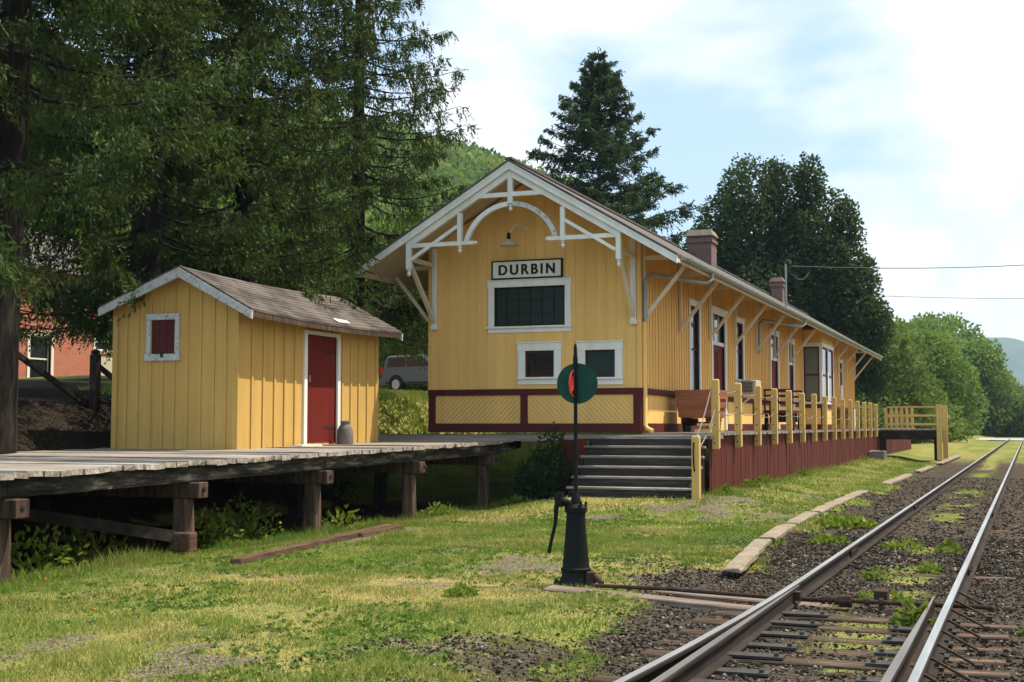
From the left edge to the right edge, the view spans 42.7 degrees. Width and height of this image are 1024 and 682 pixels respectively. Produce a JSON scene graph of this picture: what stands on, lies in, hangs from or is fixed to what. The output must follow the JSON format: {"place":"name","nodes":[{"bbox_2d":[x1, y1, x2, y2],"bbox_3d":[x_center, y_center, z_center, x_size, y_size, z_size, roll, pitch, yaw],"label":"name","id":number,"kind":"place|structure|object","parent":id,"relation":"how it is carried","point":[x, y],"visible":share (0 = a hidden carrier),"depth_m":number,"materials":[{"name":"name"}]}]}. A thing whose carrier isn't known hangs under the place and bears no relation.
{"place":"outdoors","nodes":[
{"label":"outdoors","id":0,"kind":"place"},
{"bbox_2d":[77,384,663,505],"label":"bank grass","id":1,"kind":"structure","parent":0,"point":[509,470],"depth_m":35.66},
{"bbox_2d":[0,456,992,681],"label":"grass","id":2,"kind":"structure","parent":0,"point":[124,561],"depth_m":12.98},
{"bbox_2d":[0,150,1023,681],"bbox_3d":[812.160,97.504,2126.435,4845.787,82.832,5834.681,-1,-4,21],"label":"ground","id":3,"kind":"structure","parent":0,"point":[50,416],"depth_m":17.10,"materials":[{"name":"plant"}]},
{"bbox_2d":[23,121,54,267],"bbox_3d":[-14.650,-9.836,28.626,9.638,22.439,9.800,2,-4,-34],"label":"spruce tree","id":4,"kind":"object","parent":3,"relation":"on","point":[41,127],"visible":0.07,"depth_m":30.93,"materials":[{"name":"green plant"}]},
{"bbox_2d":[11,523,89,574],"bbox_3d":[-5.633,2.490,15.520,1.077,0.702,1.261,-1,-4,21],"label":"weed","id":5,"kind":"object","parent":3,"relation":"on","point":[56,549],"visible":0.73,"depth_m":15.53,"materials":[{"name":"green plant"}]},
{"bbox_2d":[19,349,111,410],"bbox_3d":[-8.364,1.207,25.110,0.305,2.225,3.558,-2,-4,24],"label":"stair handrail","id":6,"kind":"object","parent":3,"relation":"on","point":[97,368],"visible":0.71,"depth_m":25.44,"materials":[{"name":"brown wood"}]},
{"bbox_2d":[18,227,129,377],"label":"brick house","id":7,"kind":"structure","parent":3,"relation":"on","point":[65,361],"depth_m":44.09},
{"bbox_2d":[26,331,53,377],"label":"window","id":8,"kind":"structure","parent":7,"relation":"in","point":[41,359],"depth_m":43.32,"materials":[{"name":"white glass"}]},
{"bbox_2d":[26,67,130,246],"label":"broadleaf tree","id":9,"kind":"object","parent":3,"relation":"on","point":[122,229],"depth_m":61.52,"materials":[{"name":"green plant"}]},
{"bbox_2d":[46,516,134,562],"bbox_3d":[-5.462,2.562,16.889,0.978,0.618,1.120,-1,-4,21],"label":"weed","id":10,"kind":"object","parent":3,"relation":"on","point":[80,537],"visible":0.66,"depth_m":16.79,"materials":[{"name":"green plant"}]},
{"bbox_2d":[0,0,297,454],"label":"spruce tree","id":11,"kind":"object","parent":3,"relation":"on","point":[23,41],"visible":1,"depth_m":20.67,"materials":[{"name":"green plant"}]},
{"bbox_2d":[19,1,302,354],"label":"spruce tree","id":12,"kind":"object","parent":3,"relation":"on","point":[70,285],"visible":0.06,"depth_m":33.90,"materials":[{"name":"green plant"}]},
{"bbox_2d":[0,0,363,355],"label":"spruce tree","id":13,"kind":"object","parent":3,"relation":"on","point":[153,244],"visible":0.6,"depth_m":27.13,"materials":[{"name":"green plant"}]},
{"bbox_2d":[169,532,196,551],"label":"timber block","id":14,"kind":"structure","parent":3,"relation":"on","point":[184,541],"depth_m":17.13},
{"bbox_2d":[194,502,249,547],"bbox_3d":[-4.360,2.689,18.898,1.057,0.732,1.094,-1,-4,21],"label":"weed","id":15,"kind":"object","parent":3,"relation":"on","point":[214,523],"visible":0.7,"depth_m":18.86,"materials":[{"name":"green plant"}]},
{"bbox_2d":[39,0,428,365],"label":"spruce tree","id":16,"kind":"object","parent":3,"relation":"on","point":[309,173],"visible":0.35,"depth_m":30.89,"materials":[{"name":"green plant"}]},
{"bbox_2d":[206,493,283,541],"bbox_3d":[-4.034,2.677,19.923,1.153,0.916,1.304,-1,-4,21],"label":"weed","id":17,"kind":"object","parent":3,"relation":"on","point":[254,524],"visible":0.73,"depth_m":19.92,"materials":[{"name":"green plant"}]},
{"bbox_2d":[186,183,337,290],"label":"broadleaf tree","id":18,"kind":"object","parent":3,"relation":"on","point":[232,210],"depth_m":67.64,"materials":[{"name":"green plant"}]},
{"bbox_2d":[0,434,588,582],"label":"freight deck","id":19,"kind":"structure","parent":3,"relation":"on","point":[182,477],"depth_m":18.98,"materials":[{"name":"grey wood"}]},
{"bbox_2d":[98,266,402,448],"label":"yellow shed","id":20,"kind":"structure","parent":19,"relation":"on","point":[203,360],"depth_m":23.11,"materials":[{"name":"paint"}]},
{"bbox_2d":[302,330,340,444],"bbox_3d":[-3.653,0.937,25.072,0.090,2.220,1.400,-1,-4,21],"label":"door","id":21,"kind":"structure","parent":20,"relation":"in","point":[321,354],"depth_m":25.10,"materials":[{"name":"red paint"}]},
{"bbox_2d":[337,420,352,443],"bbox_3d":[-3.234,1.766,25.425,0.320,0.462,0.320,-1,-4,21],"label":"metal can","id":22,"kind":"object","parent":19,"relation":"on","point":[345,433],"visible":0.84,"depth_m":25.31,"materials":[{"name":"metal"}]},
{"bbox_2d":[230,524,391,564],"bbox_3d":[-2.555,2.707,17.696,0.139,0.094,5.309,-1,-4,14],"label":"old timber","id":23,"kind":"object","parent":3,"relation":"on","point":[285,549],"visible":0.72,"depth_m":16.85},
{"bbox_2d":[321,504,365,530],"bbox_3d":[-2.852,2.952,21.670,0.746,0.542,1.009,-4,-6,49],"label":"weed","id":24,"kind":"object","parent":3,"relation":"on","point":[333,518],"visible":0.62,"depth_m":21.61,"materials":[{"name":"green plant"}]},
{"bbox_2d":[63,95,625,271],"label":"hillside forest","id":25,"kind":"object","parent":3,"relation":"on","point":[470,165],"visible":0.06,"depth_m":272.15,"materials":[{"name":"green plant"}]},
{"bbox_2d":[219,0,478,374],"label":"spruce tree","id":26,"kind":"object","parent":3,"relation":"on","point":[364,43],"visible":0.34,"depth_m":36.37,"materials":[{"name":"green plant"}]},
{"bbox_2d":[318,207,429,389],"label":"broadleaf tree","id":27,"kind":"object","parent":3,"relation":"on","point":[374,227],"visible":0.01,"depth_m":66.24,"materials":[{"name":"green plant"}]},
{"bbox_2d":[358,525,402,536],"bbox_3d":[-1.952,2.818,19.444,0.117,0.097,1.360,-1,-4,21],"label":"old timber","id":28,"kind":"object","parent":3,"relation":"on","point":[371,532],"visible":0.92,"depth_m":19.30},
{"bbox_2d":[373,286,427,390],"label":"broadleaf tree","id":29,"kind":"object","parent":3,"relation":"on","point":[422,387],"visible":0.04,"depth_m":60.12,"materials":[{"name":"green plant"}]},
{"bbox_2d":[379,355,427,390],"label":"parked car","id":30,"kind":"object","parent":3,"relation":"on","point":[396,372],"visible":0.39,"depth_m":54.53,"materials":[{"name":"grey paint"}]},
{"bbox_2d":[0,483,873,681],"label":"clover","id":31,"kind":"object","parent":3,"relation":"on","point":[313,652],"visible":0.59,"depth_m":12.14,"materials":[{"name":"green plant"}]},
{"bbox_2d":[421,500,453,516],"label":"weed","id":32,"kind":"object","parent":3,"relation":"on","point":[435,504],"visible":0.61,"depth_m":24.53,"materials":[{"name":"green plant"}]},
{"bbox_2d":[441,581,479,597],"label":"weed","id":33,"kind":"object","parent":3,"relation":"on","point":[463,591],"visible":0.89,"depth_m":12.29,"materials":[{"name":"green plant"}]},
{"bbox_2d":[2,476,1023,681],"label":"ballast","id":34,"kind":"structure","parent":3,"relation":"on","point":[999,571],"depth_m":13.50,"materials":[{"name":"gravel"}]},
{"bbox_2d":[497,493,530,507],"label":"weed","id":35,"kind":"object","parent":3,"relation":"on","point":[511,502],"visible":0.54,"depth_m":26.89,"materials":[{"name":"green plant"}]},
{"bbox_2d":[5,497,1023,681],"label":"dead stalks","id":36,"kind":"object","parent":3,"relation":"on","point":[467,612],"visible":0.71,"depth_m":11.79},
{"bbox_2d":[512,421,573,501],"bbox_3d":[0.653,2.693,27.302,1.382,2.042,1.175,-1,-4,21],"label":"bush","id":37,"kind":"object","parent":3,"relation":"on","point":[535,486],"visible":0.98,"depth_m":27.18,"materials":[{"name":"green plant"}]},
{"bbox_2d":[526,46,708,246],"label":"spruce tree","id":38,"kind":"object","parent":3,"relation":"on","point":[598,88],"visible":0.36,"depth_m":59.78,"materials":[{"name":"green plant"}]},
{"bbox_2d":[558,435,723,498],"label":"wooden steps","id":39,"kind":"structure","parent":3,"relation":"on","point":[628,466],"depth_m":26.51,"materials":[{"name":"grey wood"}]},
{"bbox_2d":[589,675,747,681],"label":"railway tie","id":40,"kind":"object","parent":3,"relation":"on","point":[604,678],"visible":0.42,"depth_m":8.58,"materials":[{"name":"brown wood"}]},
{"bbox_2d":[544,585,801,611],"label":"head block","id":41,"kind":"structure","parent":3,"relation":"on","point":[686,603],"depth_m":12.23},
{"bbox_2d":[691,387,715,498],"bbox_3d":[3.789,2.056,25.946,0.320,2.338,1.682,-1,-4,21],"label":"stair rope rail","id":42,"kind":"object","parent":3,"relation":"on","point":[696,444],"visible":0.93,"depth_m":25.20,"materials":[{"name":"yellow paint"}]},
{"bbox_2d":[591,583,831,606],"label":"head block","id":43,"kind":"structure","parent":3,"relation":"on","point":[718,598],"depth_m":12.62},
{"bbox_2d":[547,344,603,586],"bbox_3d":[0.657,1.275,13.303,0.574,2.500,0.332,-1,-4,9],"label":"switch stand","id":44,"kind":"object","parent":43,"relation":"on","point":[577,382],"visible":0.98,"depth_m":13.20,"materials":[{"name":"black metal"}]},
{"bbox_2d":[723,539,771,572],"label":"kerb block","id":45,"kind":"structure","parent":3,"relation":"on","point":[747,556],"depth_m":15.53,"materials":[{"name":"concrete"}]},
{"bbox_2d":[758,524,796,540],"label":"kerb block","id":46,"kind":"structure","parent":3,"relation":"on","point":[780,530],"depth_m":19.27,"materials":[{"name":"concrete"}]},
{"bbox_2d":[642,428,915,492],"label":"station platform","id":47,"kind":"structure","parent":3,"relation":"on","point":[729,462],"depth_m":34.30,"materials":[{"name":"red paint"}]},
{"bbox_2d":[354,157,883,432],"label":"station building","id":48,"kind":"structure","parent":47,"relation":"on","point":[647,322],"depth_m":29.69,"materials":[{"name":"yellow paint"}]},
{"bbox_2d":[491,258,562,279],"bbox_3d":[0.335,-1.614,29.448,1.690,0.425,0.081,-1,-4,21],"label":"station sign","id":49,"kind":"object","parent":48,"relation":"attached to","point":[528,269],"visible":1,"depth_m":29.42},
{"bbox_2d":[486,277,572,332],"bbox_3d":[0.393,-0.794,29.434,2.070,1.203,0.155,-1,-4,21],"label":"gable window","id":50,"kind":"structure","parent":48,"relation":"in","point":[519,307],"depth_m":29.46,"materials":[{"name":"white"}]},
{"bbox_2d":[516,341,562,384],"bbox_3d":[0.621,0.493,29.263,1.090,0.954,0.155,-1,-4,21],"label":"small window","id":51,"kind":"structure","parent":48,"relation":"in","point":[536,364],"depth_m":29.29,"materials":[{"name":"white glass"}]},
{"bbox_2d":[576,340,623,384],"bbox_3d":[1.937,0.475,28.756,1.090,0.964,0.155,-1,-4,21],"label":"small window","id":52,"kind":"structure","parent":48,"relation":"in","point":[604,357],"depth_m":28.74,"materials":[{"name":"white"}]},
{"bbox_2d":[688,298,701,389],"bbox_3d":[4.625,0.196,33.264,0.155,2.466,1.360,-1,-4,21],"label":"side window","id":53,"kind":"structure","parent":48,"relation":"in","point":[694,379],"depth_m":33.53,"materials":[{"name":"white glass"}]},
{"bbox_2d":[712,305,727,429],"bbox_3d":[5.645,0.774,35.893,0.165,3.340,2.000,-1,-4,21],"label":"door","id":54,"kind":"structure","parent":48,"relation":"in","point":[717,347],"depth_m":36.36,"materials":[{"name":"red paint"}]},
{"bbox_2d":[735,316,744,382],"bbox_3d":[6.692,0.292,38.634,0.155,1.966,1.360,-1,-4,21],"label":"side window","id":55,"kind":"structure","parent":48,"relation":"in","point":[739,374],"depth_m":38.97,"materials":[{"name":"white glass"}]},
{"bbox_2d":[738,380,760,404],"bbox_3d":[6.937,1.530,38.487,0.600,0.736,0.950,-1,-4,21],"label":"air conditioner","id":56,"kind":"object","parent":48,"relation":"attached to","point":[748,386],"visible":0.66,"depth_m":38.09,"materials":[{"name":"beige metal"}]},
{"bbox_2d":[769,328,779,428],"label":"door","id":57,"kind":"structure","parent":48,"relation":"in","point":[773,366],"depth_m":44.59,"materials":[{"name":"red paint"}]},
{"bbox_2d":[785,260,791,306],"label":"service mast","id":58,"kind":"object","parent":48,"relation":"attached to","point":[787,261],"visible":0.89,"depth_m":41.41,"materials":[{"name":"metal"}]},
{"bbox_2d":[791,265,1021,268],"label":"wire","id":59,"kind":"object","parent":58,"relation":"attached to","point":[904,268],"visible":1,"depth_m":43.70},
{"bbox_2d":[787,337,795,428],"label":"door","id":60,"kind":"structure","parent":48,"relation":"in","point":[791,366],"depth_m":47.74,"materials":[{"name":"white paint"}]},
{"bbox_2d":[675,390,727,431],"bbox_3d":[4.454,1.646,30.767,0.980,0.972,1.300,-1,-4,21],"label":"baggage cart","id":61,"kind":"object","parent":47,"relation":"on","point":[691,405],"visible":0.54,"depth_m":30.28,"materials":[{"name":"brown wood"}]},
{"bbox_2d":[763,389,801,429],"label":"luggage wagon","id":62,"kind":"object","parent":47,"relation":"on","point":[780,418],"visible":0.5,"depth_m":40.96,"materials":[{"name":"red paint"}]},
{"bbox_2d":[711,379,877,448],"bbox_3d":[9.977,2.462,41.852,0.177,1.450,32.516,-1,-4,21],"label":"platform railing","id":63,"kind":"object","parent":47,"relation":"attached to","point":[715,397],"visible":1,"depth_m":35.35,"materials":[{"name":"yellow paint"}]},
{"bbox_2d":[626,663,931,681],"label":"railway tie","id":64,"kind":"object","parent":3,"relation":"on","point":[739,672],"visible":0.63,"depth_m":8.85,"materials":[{"name":"brown wood"}]},
{"bbox_2d":[683,151,895,399],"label":"broad tree","id":65,"kind":"object","parent":3,"relation":"on","point":[840,300],"visible":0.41,"depth_m":78.46,"materials":[{"name":"green plant"}]},
{"bbox_2d":[592,583,992,609],"bbox_3d":[2.574,2.398,12.393,3.700,0.140,0.420,-1,-4,21],"label":"throw rod","id":66,"kind":"object","parent":3,"relation":"on","point":[881,597],"visible":0.94,"depth_m":12.12,"materials":[{"name":"metal"}]},
{"bbox_2d":[785,512,818,523],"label":"kerb block","id":67,"kind":"structure","parent":3,"relation":"on","point":[802,517],"depth_m":22.20,"materials":[{"name":"concrete"}]},
{"bbox_2d":[614,439,1009,681],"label":"rail","id":68,"kind":"object","parent":3,"relation":"on","point":[813,580],"visible":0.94,"depth_m":13.82,"materials":[{"name":"metal"}]},
{"bbox_2d":[640,649,1009,679],"bbox_3d":[2.164,2.327,9.279,2.550,0.209,0.230,-1,-4,21],"label":"railway tie","id":69,"kind":"object","parent":3,"relation":"on","point":[778,658],"visible":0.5,"depth_m":9.20,"materials":[{"name":"brown wood"}]},
{"bbox_2d":[805,532,852,544],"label":"weed","id":70,"kind":"object","parent":3,"relation":"on","point":[821,539],"visible":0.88,"depth_m":18.84,"materials":[{"name":"green plant"}]},
{"bbox_2d":[658,639,1005,664],"bbox_3d":[2.338,2.378,9.813,2.550,0.209,0.224,-1,-4,21],"label":"railway tie","id":71,"kind":"object","parent":3,"relation":"on","point":[880,652],"visible":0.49,"depth_m":9.75,"materials":[{"name":"brown wood"}]},
{"bbox_2d":[809,490,867,512],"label":"kerb block","id":72,"kind":"structure","parent":3,"relation":"on","point":[827,506],"depth_m":26.62,"materials":[{"name":"concrete"}]},
{"bbox_2d":[677,629,1010,652],"bbox_3d":[2.570,2.406,10.319,2.550,0.209,0.228,-1,-4,21],"label":"railway tie","id":73,"kind":"object","parent":3,"relation":"on","point":[887,640],"visible":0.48,"depth_m":10.32,"materials":[{"name":"brown wood"}]},
{"bbox_2d":[812,511,879,528],"bbox_3d":[5.572,3.049,21.909,1.199,0.403,1.380,-1,-4,21],"label":"weed","id":74,"kind":"object","parent":3,"relation":"on","point":[837,520],"visible":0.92,"depth_m":21.67,"materials":[{"name":"green plant"}]},
{"bbox_2d":[691,618,1008,640],"bbox_3d":[2.751,2.430,10.852,2.550,0.209,0.232,-1,-4,21],"label":"railway tie","id":75,"kind":"object","parent":3,"relation":"on","point":[812,625],"visible":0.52,"depth_m":10.80,"materials":[{"name":"brown wood"}]},
{"bbox_2d":[712,610,1017,630],"bbox_3d":[3.011,2.460,11.349,2.550,0.209,0.230,-1,-4,21],"label":"railway tie","id":76,"kind":"object","parent":3,"relation":"on","point":[810,616],"visible":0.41,"depth_m":11.35,"materials":[{"name":"brown wood"}]},
{"bbox_2d":[880,596,936,681],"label":"tongue rail","id":77,"kind":"object","parent":76,"relation":"on","point":[899,669],"visible":0.94,"depth_m":9.22,"materials":[{"name":"metal"}]},
{"bbox_2d":[857,565,889,580],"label":"weed","id":78,"kind":"object","parent":3,"relation":"on","point":[869,575],"visible":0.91,"depth_m":14.40,"materials":[{"name":"green plant"}]},
{"bbox_2d":[868,450,886,459],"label":"stone block","id":79,"kind":"structure","parent":3,"relation":"on","point":[880,454],"depth_m":54.24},
{"bbox_2d":[853,587,909,600],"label":"weed","id":80,"kind":"object","parent":3,"relation":"on","point":[895,595],"visible":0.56,"depth_m":12.79,"materials":[{"name":"green plant"}]},
{"bbox_2d":[860,401,909,427],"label":"bush","id":81,"kind":"object","parent":3,"relation":"on","point":[881,420],"visible":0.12,"depth_m":90.99,"materials":[{"name":"green plant"}]},
{"bbox_2d":[881,474,912,485],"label":"kerb block","id":82,"kind":"structure","parent":3,"relation":"on","point":[890,482],"depth_m":38.32,"materials":[{"name":"concrete"}]},
{"bbox_2d":[855,313,941,428],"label":"broadleaf tree","id":83,"kind":"object","parent":3,"relation":"on","point":[904,393],"visible":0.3,"depth_m":98.34,"materials":[{"name":"green plant"}]},
{"bbox_2d":[784,569,1015,579],"bbox_3d":[4.367,2.728,14.913,2.550,0.170,0.224,-1,-4,21],"label":"railway tie","id":84,"kind":"object","parent":3,"relation":"on","point":[981,577],"visible":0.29,"depth_m":14.70,"materials":[{"name":"brown wood"}]},
{"bbox_2d":[877,536,924,549],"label":"weed","id":85,"kind":"object","parent":3,"relation":"on","point":[895,543],"visible":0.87,"depth_m":18.12,"materials":[{"name":"green plant"}]},
{"bbox_2d":[859,398,952,443],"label":"bush","id":86,"kind":"object","parent":3,"relation":"on","point":[925,441],"visible":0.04,"depth_m":102.17,"materials":[{"name":"green plant"}]},
{"bbox_2d":[880,429,942,460],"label":"loading stage","id":87,"kind":"object","parent":3,"relation":"on","point":[919,434],"visible":0.86,"depth_m":58.02,"materials":[{"name":"brown wood"}]},
{"bbox_2d":[884,405,948,459],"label":"loading stage railing","id":88,"kind":"object","parent":87,"relation":"attached to","point":[940,415],"visible":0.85,"depth_m":60.65,"materials":[{"name":"yellow paint"}]},
{"bbox_2d":[888,596,935,627],"bbox_3d":[3.360,2.305,11.002,0.425,0.332,0.431,-1,-4,21],"label":"weed","id":89,"kind":"object","parent":3,"relation":"on","point":[908,616],"visible":0.7,"depth_m":10.99,"materials":[{"name":"green plant"}]},
{"bbox_2d":[881,338,945,421],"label":"broadleaf tree","id":90,"kind":"object","parent":3,"relation":"on","point":[920,355],"visible":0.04,"depth_m":111.15,"materials":[{"name":"green plant"}]},
{"bbox_2d":[915,557,941,573],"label":"weed","id":91,"kind":"object","parent":3,"relation":"on","point":[921,568],"visible":0.94,"depth_m":15.05,"materials":[{"name":"green plant"}]},
{"bbox_2d":[888,327,985,442],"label":"broadleaf tree","id":92,"kind":"object","parent":3,"relation":"on","point":[947,364],"visible":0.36,"depth_m":117.89,"materials":[{"name":"green plant"}]},
{"bbox_2d":[919,383,967,441],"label":"bush","id":93,"kind":"object","parent":3,"relation":"on","point":[956,429],"visible":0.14,"depth_m":110.87,"materials":[{"name":"green plant"}]},
{"bbox_2d":[903,316,989,435],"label":"broadleaf tree","id":94,"kind":"object","parent":3,"relation":"on","point":[931,323],"visible":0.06,"depth_m":174.63,"materials":[{"name":"green plant"}]},
{"bbox_2d":[934,538,962,553],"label":"weed","id":95,"kind":"object","parent":3,"relation":"on","point":[953,548],"visible":0.92,"depth_m":17.41,"materials":[{"name":"green plant"}]},
{"bbox_2d":[912,311,1007,392],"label":"broadleaf tree","id":96,"kind":"object","parent":3,"relation":"on","point":[954,322],"visible":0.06,"depth_m":202.73,"materials":[{"name":"green plant"}]},
{"bbox_2d":[907,440,1023,681],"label":"rail","id":97,"kind":"object","parent":3,"relation":"on","point":[924,669],"visible":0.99,"depth_m":10.84,"materials":[{"name":"metal"}]},
{"bbox_2d":[952,337,994,424],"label":"broadleaf tree","id":98,"kind":"object","parent":3,"relation":"on","point":[982,373],"visible":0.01,"depth_m":193.31,"materials":[{"name":"green plant"}]},
{"bbox_2d":[951,336,1017,422],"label":"broadleaf tree","id":99,"kind":"object","parent":3,"relation":"on","point":[989,368],"visible":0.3,"depth_m":191.97,"materials":[{"name":"green plant"}]},
{"bbox_2d":[975,395,1011,436],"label":"bush","id":100,"kind":"object","parent":3,"relation":"on","point":[993,411],"visible":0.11,"depth_m":190.13,"materials":[{"name":"green plant"}]},
{"bbox_2d":[977,389,1023,436],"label":"bush","id":101,"kind":"object","parent":3,"relation":"on","point":[1000,417],"visible":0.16,"depth_m":190.74,"materials":[{"name":"green plant"}]},
{"bbox_2d":[981,396,1023,436],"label":"bush","id":102,"kind":"object","parent":3,"relation":"on","point":[1012,424],"visible":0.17,"depth_m":191.63,"materials":[{"name":"green plant"}]},
{"bbox_2d":[995,392,1023,436],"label":"bush","id":103,"kind":"object","parent":3,"relation":"on","point":[1019,433],"visible":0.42,"depth_m":191.23,"materials":[{"name":"green plant"}]},
{"bbox_2d":[995,368,1023,403],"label":"broadleaf tree","id":104,"kind":"object","parent":3,"relation":"on","point":[1019,388],"visible":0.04,"depth_m":198.02,"materials":[{"name":"green plant"}]},
{"bbox_2d":[1001,392,1023,436],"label":"bush","id":105,"kind":"object","parent":3,"relation":"on","point":[1016,408],"visible":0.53,"depth_m":191.21,"materials":[{"name":"green plant"}]},
{"bbox_3d":[1.344,2.212,7.197,2.550,0.209,0.230,-1,-4,21],"label":"railway tie","id":106,"kind":"object","parent":3,"relation":"on","visible":0},
{"bbox_2d":[651,585,800,681],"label":"tongue rail","id":107,"kind":"object","parent":106,"relation":"on","point":[706,661],"visible":0.94,"depth_m":9.47,"materials":[{"name":"metal"}]},
{"bbox_2d":[32,0,1023,340],"label":"sky","id":108,"kind":"structure","parent":0,"point":[914,109],"materials":[{"name":"white"}]},
{"bbox_2d":[973,337,1023,393],"bbox_3d":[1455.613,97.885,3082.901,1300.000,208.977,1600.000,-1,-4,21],"label":"mountain","id":109,"kind":"structure","parent":0,"point":[1013,348],"depth_m":2840.40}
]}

